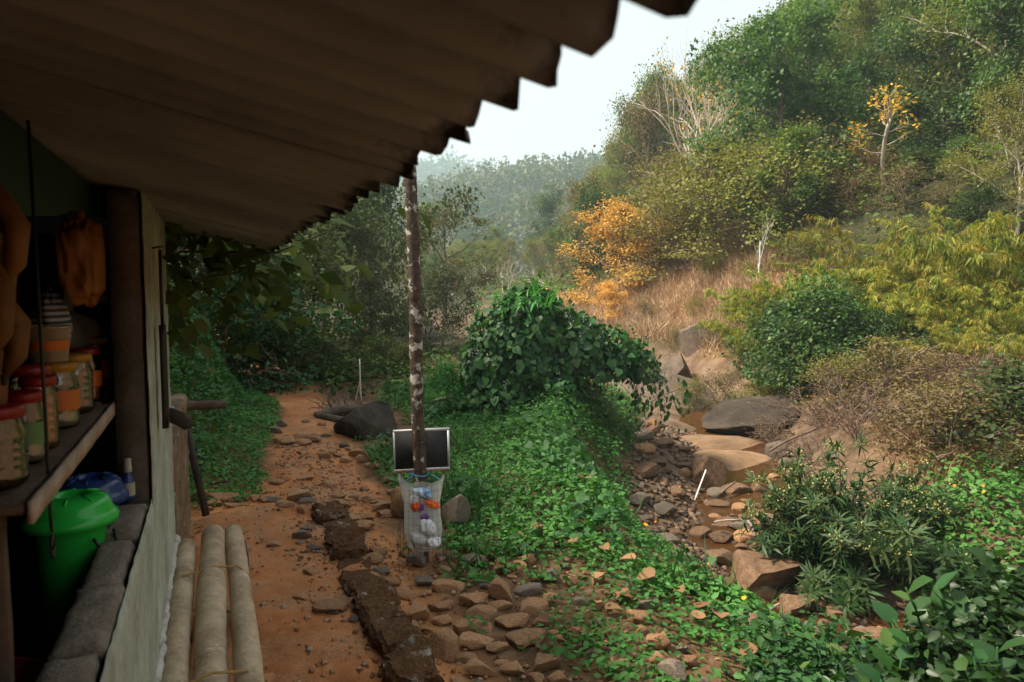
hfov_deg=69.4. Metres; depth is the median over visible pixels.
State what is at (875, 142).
hill shrub
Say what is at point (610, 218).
orange tree
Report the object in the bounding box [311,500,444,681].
mossy kerb
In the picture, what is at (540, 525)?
stone
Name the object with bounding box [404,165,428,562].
palm pole
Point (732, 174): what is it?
hill shrub
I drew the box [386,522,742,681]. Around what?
green grass
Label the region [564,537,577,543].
dry leaf
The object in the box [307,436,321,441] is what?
stone
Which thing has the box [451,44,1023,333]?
undergrowth
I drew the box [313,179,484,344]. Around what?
broadleaf tree
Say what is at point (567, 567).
stone
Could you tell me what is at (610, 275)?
hill shrub
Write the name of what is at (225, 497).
stone
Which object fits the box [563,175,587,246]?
broadleaf tree
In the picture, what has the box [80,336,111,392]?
jar
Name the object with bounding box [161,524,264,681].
log bench
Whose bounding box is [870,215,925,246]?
hill shrub
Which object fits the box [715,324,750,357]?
dry slope shrub
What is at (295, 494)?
stone
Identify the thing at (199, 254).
broadleaf tree
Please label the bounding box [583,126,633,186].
broadleaf tree
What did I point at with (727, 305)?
bamboo clump
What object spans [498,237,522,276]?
broadleaf tree
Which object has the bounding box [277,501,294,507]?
stone
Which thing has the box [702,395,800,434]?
boulder
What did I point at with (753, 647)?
dry leaf
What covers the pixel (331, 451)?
stone
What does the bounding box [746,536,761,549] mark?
stone
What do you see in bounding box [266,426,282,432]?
stone
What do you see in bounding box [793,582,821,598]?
stone
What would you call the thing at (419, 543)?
paper scrap
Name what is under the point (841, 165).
hill shrub
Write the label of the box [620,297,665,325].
dry slope shrub
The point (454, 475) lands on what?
bank grass
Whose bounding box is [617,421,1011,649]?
stream pebbles
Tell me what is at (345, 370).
undergrowth
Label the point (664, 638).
stone
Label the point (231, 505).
stone
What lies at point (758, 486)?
stone
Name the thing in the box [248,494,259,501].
stone
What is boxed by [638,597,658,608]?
stone
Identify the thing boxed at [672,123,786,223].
hill shrub
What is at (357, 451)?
stone
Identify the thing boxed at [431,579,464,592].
stone
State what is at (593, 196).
broadleaf tree
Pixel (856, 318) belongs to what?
shrub thicket
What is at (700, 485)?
stick
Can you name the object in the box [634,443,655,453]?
stone
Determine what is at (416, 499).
paper scrap
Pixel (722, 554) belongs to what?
stone
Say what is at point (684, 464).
stone
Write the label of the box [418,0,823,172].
sky
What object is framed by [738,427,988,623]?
narrow leaved shrub
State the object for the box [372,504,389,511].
stone
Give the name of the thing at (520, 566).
stone
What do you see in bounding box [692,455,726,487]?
boulder
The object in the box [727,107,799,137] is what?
hill shrub
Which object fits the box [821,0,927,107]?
broadleaf tree
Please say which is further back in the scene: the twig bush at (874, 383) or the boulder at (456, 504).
the twig bush at (874, 383)
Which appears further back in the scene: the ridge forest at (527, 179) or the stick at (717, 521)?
the ridge forest at (527, 179)
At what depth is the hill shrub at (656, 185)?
26.54 m
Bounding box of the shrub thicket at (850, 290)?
[810,276,868,345]
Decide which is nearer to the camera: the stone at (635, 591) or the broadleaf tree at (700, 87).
the stone at (635, 591)
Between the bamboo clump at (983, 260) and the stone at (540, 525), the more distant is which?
the bamboo clump at (983, 260)
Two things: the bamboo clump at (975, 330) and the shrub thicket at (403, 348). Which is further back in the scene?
the shrub thicket at (403, 348)
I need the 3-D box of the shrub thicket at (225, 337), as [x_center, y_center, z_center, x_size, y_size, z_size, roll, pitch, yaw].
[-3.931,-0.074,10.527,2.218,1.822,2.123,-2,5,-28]
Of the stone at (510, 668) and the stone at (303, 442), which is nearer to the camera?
the stone at (510, 668)
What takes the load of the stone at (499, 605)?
on the ground at (698, 363)
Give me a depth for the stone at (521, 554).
4.52 m
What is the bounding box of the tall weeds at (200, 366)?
[167,279,235,471]
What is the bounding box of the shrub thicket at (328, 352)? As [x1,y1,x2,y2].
[291,336,354,381]
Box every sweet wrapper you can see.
[418,504,423,512]
[420,512,428,519]
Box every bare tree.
[494,256,522,292]
[613,36,762,165]
[753,210,775,279]
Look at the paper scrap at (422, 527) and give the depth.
4.18 m
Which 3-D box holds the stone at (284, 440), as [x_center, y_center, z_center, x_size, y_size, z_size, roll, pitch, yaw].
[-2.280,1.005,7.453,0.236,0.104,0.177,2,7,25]
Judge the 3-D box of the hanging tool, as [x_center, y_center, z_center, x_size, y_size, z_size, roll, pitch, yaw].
[-1.220,-0.013,2.566,0.043,0.633,0.056,-2,5,-22]
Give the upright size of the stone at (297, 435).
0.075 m
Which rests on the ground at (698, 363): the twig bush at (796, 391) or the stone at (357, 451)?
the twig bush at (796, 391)
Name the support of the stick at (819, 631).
on the ground at (698, 363)
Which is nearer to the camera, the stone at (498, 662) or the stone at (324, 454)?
the stone at (498, 662)
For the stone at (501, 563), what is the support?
on the ground at (698, 363)
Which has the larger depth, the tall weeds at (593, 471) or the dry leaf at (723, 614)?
the tall weeds at (593, 471)
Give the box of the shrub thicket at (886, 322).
[854,307,914,345]
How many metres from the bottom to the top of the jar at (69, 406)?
0.166 m
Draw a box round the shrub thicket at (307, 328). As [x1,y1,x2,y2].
[180,237,374,394]
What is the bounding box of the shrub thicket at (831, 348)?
[796,341,857,392]
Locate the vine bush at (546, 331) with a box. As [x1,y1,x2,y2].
[455,269,696,447]
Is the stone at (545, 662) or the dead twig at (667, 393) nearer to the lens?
the stone at (545, 662)
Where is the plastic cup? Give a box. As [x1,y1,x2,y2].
[28,325,72,362]
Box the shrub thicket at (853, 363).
[828,350,877,388]
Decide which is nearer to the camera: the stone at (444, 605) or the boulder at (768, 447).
the stone at (444, 605)
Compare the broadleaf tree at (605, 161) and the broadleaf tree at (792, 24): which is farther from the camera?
the broadleaf tree at (605, 161)
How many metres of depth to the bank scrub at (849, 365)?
10.20 m
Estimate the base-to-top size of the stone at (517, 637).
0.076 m
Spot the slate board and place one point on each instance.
(437, 449)
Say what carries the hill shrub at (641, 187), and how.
on the ground at (698, 363)
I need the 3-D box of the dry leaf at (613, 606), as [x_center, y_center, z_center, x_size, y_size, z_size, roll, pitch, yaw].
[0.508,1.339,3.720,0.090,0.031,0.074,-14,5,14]
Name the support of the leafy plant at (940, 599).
on the ground at (698, 363)
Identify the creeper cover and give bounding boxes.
[168,282,258,491]
[352,377,856,681]
[730,605,939,681]
[868,438,1023,610]
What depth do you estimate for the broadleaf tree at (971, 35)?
19.76 m
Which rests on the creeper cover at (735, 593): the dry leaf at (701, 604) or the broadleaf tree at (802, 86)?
the dry leaf at (701, 604)
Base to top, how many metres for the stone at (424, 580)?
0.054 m
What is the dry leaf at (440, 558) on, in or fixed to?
on the path gravel
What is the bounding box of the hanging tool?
[152,245,169,428]
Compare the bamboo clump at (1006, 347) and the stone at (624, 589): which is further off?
the bamboo clump at (1006, 347)
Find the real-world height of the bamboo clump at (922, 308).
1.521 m
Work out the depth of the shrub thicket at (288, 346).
11.44 m
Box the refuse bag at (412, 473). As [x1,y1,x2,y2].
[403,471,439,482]
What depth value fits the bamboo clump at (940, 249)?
11.45 m
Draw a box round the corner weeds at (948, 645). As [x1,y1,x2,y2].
[820,539,1023,681]
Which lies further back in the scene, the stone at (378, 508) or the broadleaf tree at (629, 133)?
the broadleaf tree at (629, 133)
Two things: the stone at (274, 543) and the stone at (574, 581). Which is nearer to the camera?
the stone at (574, 581)
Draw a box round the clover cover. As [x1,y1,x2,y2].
[168,306,282,513]
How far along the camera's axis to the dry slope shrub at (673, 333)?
15.84 m
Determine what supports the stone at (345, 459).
on the path
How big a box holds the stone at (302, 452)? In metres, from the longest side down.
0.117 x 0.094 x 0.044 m
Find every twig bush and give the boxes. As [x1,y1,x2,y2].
[742,412,800,446]
[755,396,808,433]
[758,420,847,481]
[778,385,814,400]
[796,399,840,430]
[837,388,882,416]
[854,370,897,395]
[905,373,964,388]
[907,418,967,444]
[940,418,1005,454]
[976,432,1023,465]
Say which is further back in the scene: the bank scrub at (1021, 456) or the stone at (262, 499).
the bank scrub at (1021, 456)
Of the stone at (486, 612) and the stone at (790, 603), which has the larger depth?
the stone at (790, 603)
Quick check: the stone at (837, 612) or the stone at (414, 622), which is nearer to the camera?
the stone at (414, 622)
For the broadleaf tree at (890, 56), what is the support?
on the ground at (698, 363)
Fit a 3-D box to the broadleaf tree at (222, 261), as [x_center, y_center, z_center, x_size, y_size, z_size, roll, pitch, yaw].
[-3.699,-0.952,4.056,6.422,5.072,5.742,3,5,33]
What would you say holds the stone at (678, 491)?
on the ground at (698, 363)
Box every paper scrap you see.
[409,494,418,507]
[410,530,427,548]
[418,519,436,535]
[426,536,440,547]
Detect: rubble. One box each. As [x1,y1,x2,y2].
[239,419,810,673]
[296,440,775,626]
[631,425,896,610]
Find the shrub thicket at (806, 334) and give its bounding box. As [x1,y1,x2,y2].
[723,307,851,401]
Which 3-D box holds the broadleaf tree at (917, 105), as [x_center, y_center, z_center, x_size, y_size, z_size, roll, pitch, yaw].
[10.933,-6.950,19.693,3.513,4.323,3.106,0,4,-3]
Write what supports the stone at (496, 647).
on the ground at (698, 363)
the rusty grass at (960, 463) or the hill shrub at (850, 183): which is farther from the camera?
the hill shrub at (850, 183)
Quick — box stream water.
[468,338,914,632]
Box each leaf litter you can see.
[200,393,402,666]
[382,458,757,681]
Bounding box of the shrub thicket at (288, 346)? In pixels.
[227,308,338,394]
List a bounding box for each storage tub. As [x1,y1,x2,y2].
[20,488,119,656]
[59,472,128,506]
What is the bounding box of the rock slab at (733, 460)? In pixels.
[693,449,770,470]
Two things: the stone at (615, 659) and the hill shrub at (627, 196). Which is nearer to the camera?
the stone at (615, 659)
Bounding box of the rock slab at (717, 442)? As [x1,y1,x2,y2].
[679,434,759,450]
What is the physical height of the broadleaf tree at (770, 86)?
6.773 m
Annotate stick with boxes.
[206,480,226,484]
[694,470,705,500]
[714,519,755,522]
[720,481,735,494]
[747,520,756,536]
[804,621,845,652]
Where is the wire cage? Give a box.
[397,468,448,576]
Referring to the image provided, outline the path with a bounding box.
[189,390,384,681]
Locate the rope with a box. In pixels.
[26,120,55,558]
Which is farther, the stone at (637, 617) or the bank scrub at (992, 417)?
the bank scrub at (992, 417)
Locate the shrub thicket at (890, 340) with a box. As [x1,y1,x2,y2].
[854,334,923,382]
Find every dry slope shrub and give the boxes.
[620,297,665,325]
[656,325,683,353]
[672,376,723,411]
[681,294,707,317]
[689,368,746,410]
[694,251,728,278]
[698,293,761,328]
[700,323,726,348]
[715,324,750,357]
[721,347,751,377]
[728,374,782,397]
[735,260,763,283]
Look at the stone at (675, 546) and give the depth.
6.87 m
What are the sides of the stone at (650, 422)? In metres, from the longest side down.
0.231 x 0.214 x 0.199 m
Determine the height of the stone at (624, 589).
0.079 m
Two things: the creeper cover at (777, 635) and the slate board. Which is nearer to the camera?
the creeper cover at (777, 635)
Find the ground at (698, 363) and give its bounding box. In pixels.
[168,43,1023,681]
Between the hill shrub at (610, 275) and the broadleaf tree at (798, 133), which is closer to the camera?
the broadleaf tree at (798, 133)
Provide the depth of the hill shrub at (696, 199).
21.22 m
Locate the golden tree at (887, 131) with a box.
[840,78,919,184]
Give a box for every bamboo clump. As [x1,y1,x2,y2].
[693,319,770,360]
[702,258,859,353]
[723,282,790,319]
[730,280,897,325]
[741,383,783,395]
[765,213,979,329]
[783,259,961,332]
[852,202,1019,298]
[853,268,1020,339]
[856,336,947,368]
[865,279,1023,337]
[890,211,1023,311]
[897,236,1023,334]
[913,316,1023,369]
[922,275,1023,341]
[943,318,1023,370]
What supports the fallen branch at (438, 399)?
on the creeper cover at (735, 593)
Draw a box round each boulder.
[333,401,396,440]
[390,486,412,516]
[442,494,470,527]
[637,427,673,434]
[655,353,691,378]
[675,323,722,357]
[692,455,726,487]
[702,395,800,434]
[764,441,787,459]
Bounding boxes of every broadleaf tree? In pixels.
[17,207,430,432]
[166,233,331,365]
[177,244,286,268]
[181,213,375,374]
[226,185,407,350]
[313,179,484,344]
[327,264,402,344]
[356,244,392,287]
[376,190,515,331]
[393,241,406,276]
[393,256,488,352]
[397,246,441,283]
[403,246,427,279]
[420,246,453,296]
[431,243,447,273]
[442,237,465,268]
[442,248,465,295]
[442,248,473,298]
[454,248,472,268]
[460,236,491,280]
[468,240,503,289]
[478,236,497,271]
[483,237,512,283]
[485,223,514,273]
[491,239,522,278]
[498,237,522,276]
[517,241,546,278]
[519,180,565,263]
[520,236,548,272]
[525,241,548,270]
[534,227,563,272]
[540,225,574,267]
[548,168,617,272]
[552,252,570,287]
[560,177,616,257]
[563,171,621,240]
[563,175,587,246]
[563,175,625,284]
[582,163,630,229]
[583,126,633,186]
[583,159,610,183]
[590,139,631,179]
[593,89,677,198]
[594,79,693,193]
[599,136,644,189]
[605,60,702,179]
[616,47,726,185]
[644,106,689,151]
[663,25,762,151]
[676,58,734,141]
[682,0,886,208]
[701,14,764,113]
[720,108,844,237]
[722,20,750,75]
[724,19,763,130]
[724,66,847,157]
[725,2,842,109]
[726,39,836,128]
[736,0,834,120]
[738,0,870,127]
[751,0,786,26]
[779,66,852,135]
[818,0,895,97]
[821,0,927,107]
[826,0,934,84]
[830,25,910,138]
[840,0,994,133]
[857,27,908,91]
[866,1,983,56]
[873,0,992,92]
[873,0,1023,137]
[898,0,1023,94]
[936,62,1023,237]
[940,0,1023,134]
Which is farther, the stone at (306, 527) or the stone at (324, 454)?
the stone at (324, 454)
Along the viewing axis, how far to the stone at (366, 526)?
4.95 m
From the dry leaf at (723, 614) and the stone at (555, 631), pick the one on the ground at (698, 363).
the stone at (555, 631)
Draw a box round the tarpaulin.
[0,110,107,220]
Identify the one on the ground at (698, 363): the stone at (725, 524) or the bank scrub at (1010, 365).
the bank scrub at (1010, 365)
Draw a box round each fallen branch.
[428,396,455,404]
[770,427,818,450]
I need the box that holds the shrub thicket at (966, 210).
[941,172,1019,250]
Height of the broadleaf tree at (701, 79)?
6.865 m
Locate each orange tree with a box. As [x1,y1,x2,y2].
[543,193,674,308]
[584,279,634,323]
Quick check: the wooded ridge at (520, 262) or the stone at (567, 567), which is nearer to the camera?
the stone at (567, 567)
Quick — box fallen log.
[313,405,393,421]
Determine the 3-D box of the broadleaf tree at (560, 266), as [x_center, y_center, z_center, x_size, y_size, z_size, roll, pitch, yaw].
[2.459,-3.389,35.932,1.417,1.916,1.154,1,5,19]
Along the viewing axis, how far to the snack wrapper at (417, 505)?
4.18 m
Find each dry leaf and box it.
[338,595,352,603]
[434,555,445,560]
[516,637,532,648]
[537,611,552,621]
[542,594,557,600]
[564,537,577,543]
[571,626,584,631]
[599,543,609,549]
[605,602,621,609]
[619,553,635,559]
[637,567,654,579]
[673,584,683,592]
[691,610,705,618]
[693,602,710,607]
[712,610,729,617]
[739,641,757,654]
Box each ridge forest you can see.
[194,142,631,271]
[362,144,516,199]
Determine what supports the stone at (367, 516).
on the ground at (698, 363)
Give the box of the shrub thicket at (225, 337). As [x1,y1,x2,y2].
[189,274,315,391]
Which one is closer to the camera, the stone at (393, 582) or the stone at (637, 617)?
the stone at (637, 617)
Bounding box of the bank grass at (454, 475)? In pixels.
[345,376,813,636]
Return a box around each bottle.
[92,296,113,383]
[122,458,134,499]
[412,487,432,498]
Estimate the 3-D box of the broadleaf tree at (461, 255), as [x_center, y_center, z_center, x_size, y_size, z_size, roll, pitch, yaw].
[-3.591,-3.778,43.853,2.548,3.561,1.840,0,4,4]
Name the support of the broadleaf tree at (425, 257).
on the ground at (698, 363)
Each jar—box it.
[0,401,29,490]
[2,389,45,464]
[3,363,50,432]
[17,374,59,448]
[34,360,80,428]
[53,352,93,412]
[69,347,102,400]
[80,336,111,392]
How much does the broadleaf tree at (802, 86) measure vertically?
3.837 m
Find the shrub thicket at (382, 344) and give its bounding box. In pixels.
[349,331,409,380]
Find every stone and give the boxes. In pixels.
[190,490,211,499]
[207,498,222,505]
[208,493,239,502]
[223,502,240,507]
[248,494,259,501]
[257,497,266,501]
[265,496,282,502]
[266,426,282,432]
[266,541,282,546]
[268,479,283,484]
[272,436,294,444]
[275,420,287,426]
[275,499,295,504]
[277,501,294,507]
[286,488,313,501]
[292,529,311,538]
[293,432,308,438]
[293,439,312,445]
[293,593,308,599]
[296,474,313,480]
[297,450,307,454]
[298,497,316,503]
[300,525,315,529]
[303,567,319,575]
[305,432,320,438]
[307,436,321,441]
[308,545,322,550]
[312,598,347,611]
[318,450,330,458]
[320,433,331,436]
[320,480,336,488]
[326,611,339,613]
[327,449,337,453]
[327,492,345,498]
[333,453,344,456]
[338,441,349,447]
[339,500,350,507]
[340,456,352,462]
[348,494,359,499]
[348,613,359,622]
[349,448,365,456]
[350,515,362,520]
[355,520,374,530]
[356,454,370,461]
[359,523,370,529]
[360,552,383,564]
[361,495,377,502]
[362,513,373,519]
[364,462,379,468]
[369,547,387,558]
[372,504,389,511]
[372,566,390,574]
[374,500,390,507]
[375,509,392,517]
[376,511,385,515]
[381,476,397,483]
[383,577,400,586]
[395,587,415,600]
[399,550,407,556]
[405,552,425,566]
[407,601,429,620]
[411,620,420,629]
[413,575,433,585]
[418,590,431,596]
[427,600,453,611]
[428,628,457,662]
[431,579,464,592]
[431,614,451,625]
[435,553,448,559]
[437,565,451,574]
[440,529,455,540]
[452,674,465,681]
[453,618,491,634]
[455,652,477,663]
[458,631,493,649]
[459,592,487,605]
[462,553,488,567]
[464,604,496,621]
[465,658,498,676]
[479,583,488,588]
[486,641,509,652]
[487,600,513,610]
[488,577,512,602]
[492,563,504,574]
[494,613,528,628]
[494,659,508,665]
[495,557,509,565]
[500,661,525,674]
[504,628,546,646]
[507,560,526,572]
[513,582,541,596]
[518,553,535,565]
[518,597,548,615]
[519,546,536,556]
[526,672,543,681]
[528,522,546,536]
[532,652,560,671]
[533,618,551,626]
[542,568,559,580]
[547,629,558,634]
[547,670,568,681]
[555,633,573,642]
[560,563,569,569]
[562,575,579,586]
[572,596,589,605]
[585,648,599,659]
[591,571,604,584]
[591,598,604,610]
[599,656,630,674]
[612,587,636,602]
[616,463,632,476]
[624,504,636,513]
[625,580,644,595]
[626,609,650,624]
[626,650,638,659]
[629,492,650,505]
[633,430,653,441]
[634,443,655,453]
[635,461,659,478]
[635,625,646,635]
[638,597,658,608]
[639,454,648,460]
[639,514,653,522]
[644,418,659,426]
[645,425,660,433]
[646,631,670,649]
[649,651,666,663]
[653,457,666,466]
[653,502,677,517]
[654,437,673,447]
[655,658,685,681]
[656,532,680,544]
[661,544,683,558]
[669,528,684,536]
[670,486,686,498]
[676,461,691,470]
[676,643,688,653]
[676,655,696,666]
[678,445,690,451]
[679,468,692,477]
[689,526,711,538]
[698,677,710,681]
[702,548,732,564]
[705,499,730,506]
[706,487,725,497]
[708,513,721,517]
[708,530,732,543]
[714,516,735,527]
[721,482,752,493]
[723,577,733,585]
[729,521,749,529]
[731,502,746,511]
[731,549,801,589]
[733,528,758,542]
[735,543,750,549]
[737,580,759,590]
[738,611,769,633]
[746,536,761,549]
[750,481,767,491]
[751,585,775,600]
[753,510,767,528]
[778,457,795,467]
[779,594,814,616]
[781,468,799,477]
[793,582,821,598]
[817,619,831,625]
[825,604,859,622]
[841,626,882,648]
[876,573,895,587]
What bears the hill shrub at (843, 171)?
on the ground at (698, 363)
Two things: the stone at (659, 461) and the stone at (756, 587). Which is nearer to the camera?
the stone at (756, 587)
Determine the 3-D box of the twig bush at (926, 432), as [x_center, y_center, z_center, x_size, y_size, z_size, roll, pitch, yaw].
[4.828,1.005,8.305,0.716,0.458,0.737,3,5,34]
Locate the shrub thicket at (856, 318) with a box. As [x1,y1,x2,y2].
[789,291,895,385]
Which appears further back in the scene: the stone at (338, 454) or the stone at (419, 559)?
the stone at (338, 454)
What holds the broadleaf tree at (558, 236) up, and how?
on the ground at (698, 363)
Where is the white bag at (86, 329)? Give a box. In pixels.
[62,214,102,363]
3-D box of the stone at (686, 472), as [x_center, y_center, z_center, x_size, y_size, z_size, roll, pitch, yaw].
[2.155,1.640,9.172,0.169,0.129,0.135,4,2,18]
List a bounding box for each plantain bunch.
[0,184,31,405]
[55,209,105,307]
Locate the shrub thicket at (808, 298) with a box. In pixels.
[731,267,884,388]
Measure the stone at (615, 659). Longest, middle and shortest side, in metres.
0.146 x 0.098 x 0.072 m
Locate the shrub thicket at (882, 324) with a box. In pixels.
[840,306,924,372]
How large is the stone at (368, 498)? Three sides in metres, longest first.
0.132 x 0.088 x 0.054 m
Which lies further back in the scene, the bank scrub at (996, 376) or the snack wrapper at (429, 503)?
the bank scrub at (996, 376)
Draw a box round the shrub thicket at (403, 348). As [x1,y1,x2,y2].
[383,340,428,367]
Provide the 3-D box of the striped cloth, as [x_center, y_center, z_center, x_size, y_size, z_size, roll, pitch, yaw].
[-1.346,-0.044,2.160,0.106,0.226,0.183,-2,5,-22]
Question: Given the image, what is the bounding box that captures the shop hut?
[0,0,697,681]
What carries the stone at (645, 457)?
on the ground at (698, 363)
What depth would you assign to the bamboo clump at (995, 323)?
10.81 m
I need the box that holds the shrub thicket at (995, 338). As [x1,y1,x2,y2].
[964,330,1019,372]
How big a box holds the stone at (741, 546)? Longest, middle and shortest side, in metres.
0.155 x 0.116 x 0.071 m
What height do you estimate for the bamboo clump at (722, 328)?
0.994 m
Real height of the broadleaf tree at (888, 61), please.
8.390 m
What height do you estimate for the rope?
0.875 m
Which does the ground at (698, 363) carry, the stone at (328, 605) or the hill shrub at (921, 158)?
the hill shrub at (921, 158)
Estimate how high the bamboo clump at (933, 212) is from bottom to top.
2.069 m
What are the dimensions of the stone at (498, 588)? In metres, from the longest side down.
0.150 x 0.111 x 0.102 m
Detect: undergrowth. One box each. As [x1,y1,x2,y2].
[229,337,523,396]
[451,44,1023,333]
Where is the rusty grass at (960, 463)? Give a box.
[836,328,1023,488]
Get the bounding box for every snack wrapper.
[411,501,420,511]
[424,499,440,508]
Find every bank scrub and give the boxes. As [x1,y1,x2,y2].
[736,362,929,445]
[781,351,912,409]
[801,385,922,442]
[803,354,941,393]
[819,332,957,419]
[850,368,1023,482]
[856,388,981,432]
[857,375,997,454]
[870,381,954,410]
[883,359,988,394]
[898,343,1020,390]
[905,346,958,378]
[910,350,1023,466]
[914,369,1000,403]
[926,345,1018,375]
[930,394,1023,442]
[943,343,1023,384]
[961,435,1023,494]
[970,350,1023,399]
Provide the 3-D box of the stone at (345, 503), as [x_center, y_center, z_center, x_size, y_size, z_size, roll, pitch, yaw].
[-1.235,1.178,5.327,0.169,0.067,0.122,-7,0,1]
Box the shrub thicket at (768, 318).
[720,290,840,386]
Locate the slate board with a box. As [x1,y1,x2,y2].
[393,427,449,472]
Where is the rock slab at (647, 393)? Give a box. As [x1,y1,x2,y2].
[608,373,716,407]
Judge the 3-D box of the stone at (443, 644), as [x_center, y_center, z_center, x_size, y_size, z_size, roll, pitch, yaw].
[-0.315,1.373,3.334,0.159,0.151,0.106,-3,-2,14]
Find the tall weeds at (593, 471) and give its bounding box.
[351,375,772,614]
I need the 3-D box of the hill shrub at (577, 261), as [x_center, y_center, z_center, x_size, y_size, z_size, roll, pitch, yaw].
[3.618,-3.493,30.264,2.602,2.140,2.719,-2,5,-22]
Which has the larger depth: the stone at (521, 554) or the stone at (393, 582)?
the stone at (521, 554)
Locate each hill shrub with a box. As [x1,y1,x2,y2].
[527,199,644,292]
[565,238,604,275]
[579,187,650,265]
[582,189,641,253]
[586,183,717,275]
[588,223,657,276]
[598,186,748,288]
[614,141,700,236]
[622,176,665,194]
[623,131,850,269]
[627,163,730,228]
[628,145,695,192]
[628,167,672,200]
[637,164,733,231]
[638,147,762,244]
[639,192,710,253]
[668,130,872,258]
[670,125,739,163]
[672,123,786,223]
[689,136,770,222]
[702,110,854,165]
[706,102,757,138]
[723,111,778,183]
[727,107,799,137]
[743,110,880,211]
[746,120,867,202]
[768,226,868,281]
[772,170,841,231]
[784,146,879,216]
[786,224,847,256]
[792,146,859,201]
[807,166,884,220]
[834,141,907,196]
[845,127,930,174]
[846,155,953,211]
[862,110,951,175]
[870,83,959,142]
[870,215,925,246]
[877,143,951,188]
[898,78,994,147]
[909,61,997,125]
[915,180,980,222]
[922,152,991,188]
[929,133,993,172]
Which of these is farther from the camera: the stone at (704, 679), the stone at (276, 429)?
the stone at (276, 429)
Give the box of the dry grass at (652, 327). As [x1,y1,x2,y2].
[555,204,837,396]
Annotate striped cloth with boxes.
[29,287,72,341]
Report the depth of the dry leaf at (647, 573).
4.02 m
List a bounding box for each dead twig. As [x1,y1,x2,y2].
[626,379,712,417]
[635,390,678,434]
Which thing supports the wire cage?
on the ground at (698, 363)
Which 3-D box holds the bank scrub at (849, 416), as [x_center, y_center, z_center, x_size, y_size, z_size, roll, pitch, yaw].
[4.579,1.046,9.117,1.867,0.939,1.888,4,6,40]
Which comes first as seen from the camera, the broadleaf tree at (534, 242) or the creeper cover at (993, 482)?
the creeper cover at (993, 482)
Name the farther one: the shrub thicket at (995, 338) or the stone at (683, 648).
the shrub thicket at (995, 338)
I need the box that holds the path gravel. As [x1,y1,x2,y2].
[190,441,645,681]
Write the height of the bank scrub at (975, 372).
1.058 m
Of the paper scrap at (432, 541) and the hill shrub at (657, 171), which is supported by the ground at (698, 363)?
the hill shrub at (657, 171)
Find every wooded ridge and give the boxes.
[350,188,572,276]
[422,165,455,191]
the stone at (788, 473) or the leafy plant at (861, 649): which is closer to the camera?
the leafy plant at (861, 649)
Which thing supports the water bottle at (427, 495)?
in the refuse bag at (412, 473)
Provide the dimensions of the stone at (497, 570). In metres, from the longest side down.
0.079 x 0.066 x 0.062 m
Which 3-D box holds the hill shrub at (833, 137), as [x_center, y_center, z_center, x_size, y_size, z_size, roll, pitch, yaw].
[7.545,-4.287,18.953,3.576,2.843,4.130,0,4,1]
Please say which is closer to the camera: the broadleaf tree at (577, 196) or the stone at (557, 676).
the stone at (557, 676)
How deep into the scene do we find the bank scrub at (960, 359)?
10.15 m
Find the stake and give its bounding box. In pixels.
[359,359,361,398]
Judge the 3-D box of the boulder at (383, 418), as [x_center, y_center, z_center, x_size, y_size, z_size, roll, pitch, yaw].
[-1.551,0.935,7.987,0.610,0.580,0.730,43,-3,-15]
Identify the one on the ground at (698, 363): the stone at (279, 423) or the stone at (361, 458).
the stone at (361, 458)
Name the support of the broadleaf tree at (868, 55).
on the ground at (698, 363)
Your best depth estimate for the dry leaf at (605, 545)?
4.39 m
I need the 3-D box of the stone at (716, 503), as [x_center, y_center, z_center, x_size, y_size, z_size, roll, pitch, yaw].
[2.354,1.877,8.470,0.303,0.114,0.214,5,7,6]
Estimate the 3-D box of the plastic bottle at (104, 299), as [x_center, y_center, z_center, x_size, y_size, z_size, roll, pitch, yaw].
[-1.488,-0.005,2.707,0.092,0.321,0.091,-2,5,-22]
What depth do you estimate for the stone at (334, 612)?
3.63 m
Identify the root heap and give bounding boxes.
[307,387,396,416]
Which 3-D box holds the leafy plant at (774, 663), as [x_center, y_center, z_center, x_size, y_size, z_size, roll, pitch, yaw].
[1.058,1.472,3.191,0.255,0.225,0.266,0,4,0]
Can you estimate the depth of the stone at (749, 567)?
6.54 m
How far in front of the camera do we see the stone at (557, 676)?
3.08 m
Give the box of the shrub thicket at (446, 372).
[423,353,471,420]
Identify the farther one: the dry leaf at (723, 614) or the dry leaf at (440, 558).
the dry leaf at (440, 558)
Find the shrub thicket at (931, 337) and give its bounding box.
[914,321,970,366]
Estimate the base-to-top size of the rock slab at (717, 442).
0.325 m
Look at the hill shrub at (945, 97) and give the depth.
18.55 m
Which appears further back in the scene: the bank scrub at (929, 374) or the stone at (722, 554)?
the bank scrub at (929, 374)
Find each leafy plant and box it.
[720,649,781,681]
[787,643,863,681]
[816,613,841,642]
[831,627,915,681]
[835,615,971,681]
[871,570,1023,681]
[891,546,1012,663]
[957,640,987,669]
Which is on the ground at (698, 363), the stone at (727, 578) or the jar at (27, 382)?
the stone at (727, 578)
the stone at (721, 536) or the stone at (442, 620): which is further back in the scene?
the stone at (721, 536)
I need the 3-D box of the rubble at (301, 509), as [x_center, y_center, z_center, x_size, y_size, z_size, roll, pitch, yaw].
[1.361,1.697,6.918,7.926,1.391,5.864,-2,5,-21]
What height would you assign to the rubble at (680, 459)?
0.846 m
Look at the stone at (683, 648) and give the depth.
3.44 m
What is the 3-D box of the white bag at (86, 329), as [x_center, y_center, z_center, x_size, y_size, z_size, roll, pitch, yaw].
[-1.478,-0.212,2.461,0.199,0.590,0.243,-2,5,-22]
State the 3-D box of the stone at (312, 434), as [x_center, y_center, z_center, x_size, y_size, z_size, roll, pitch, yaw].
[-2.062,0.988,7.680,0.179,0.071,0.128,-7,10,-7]
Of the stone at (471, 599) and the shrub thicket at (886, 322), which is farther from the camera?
the shrub thicket at (886, 322)
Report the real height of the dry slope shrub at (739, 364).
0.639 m

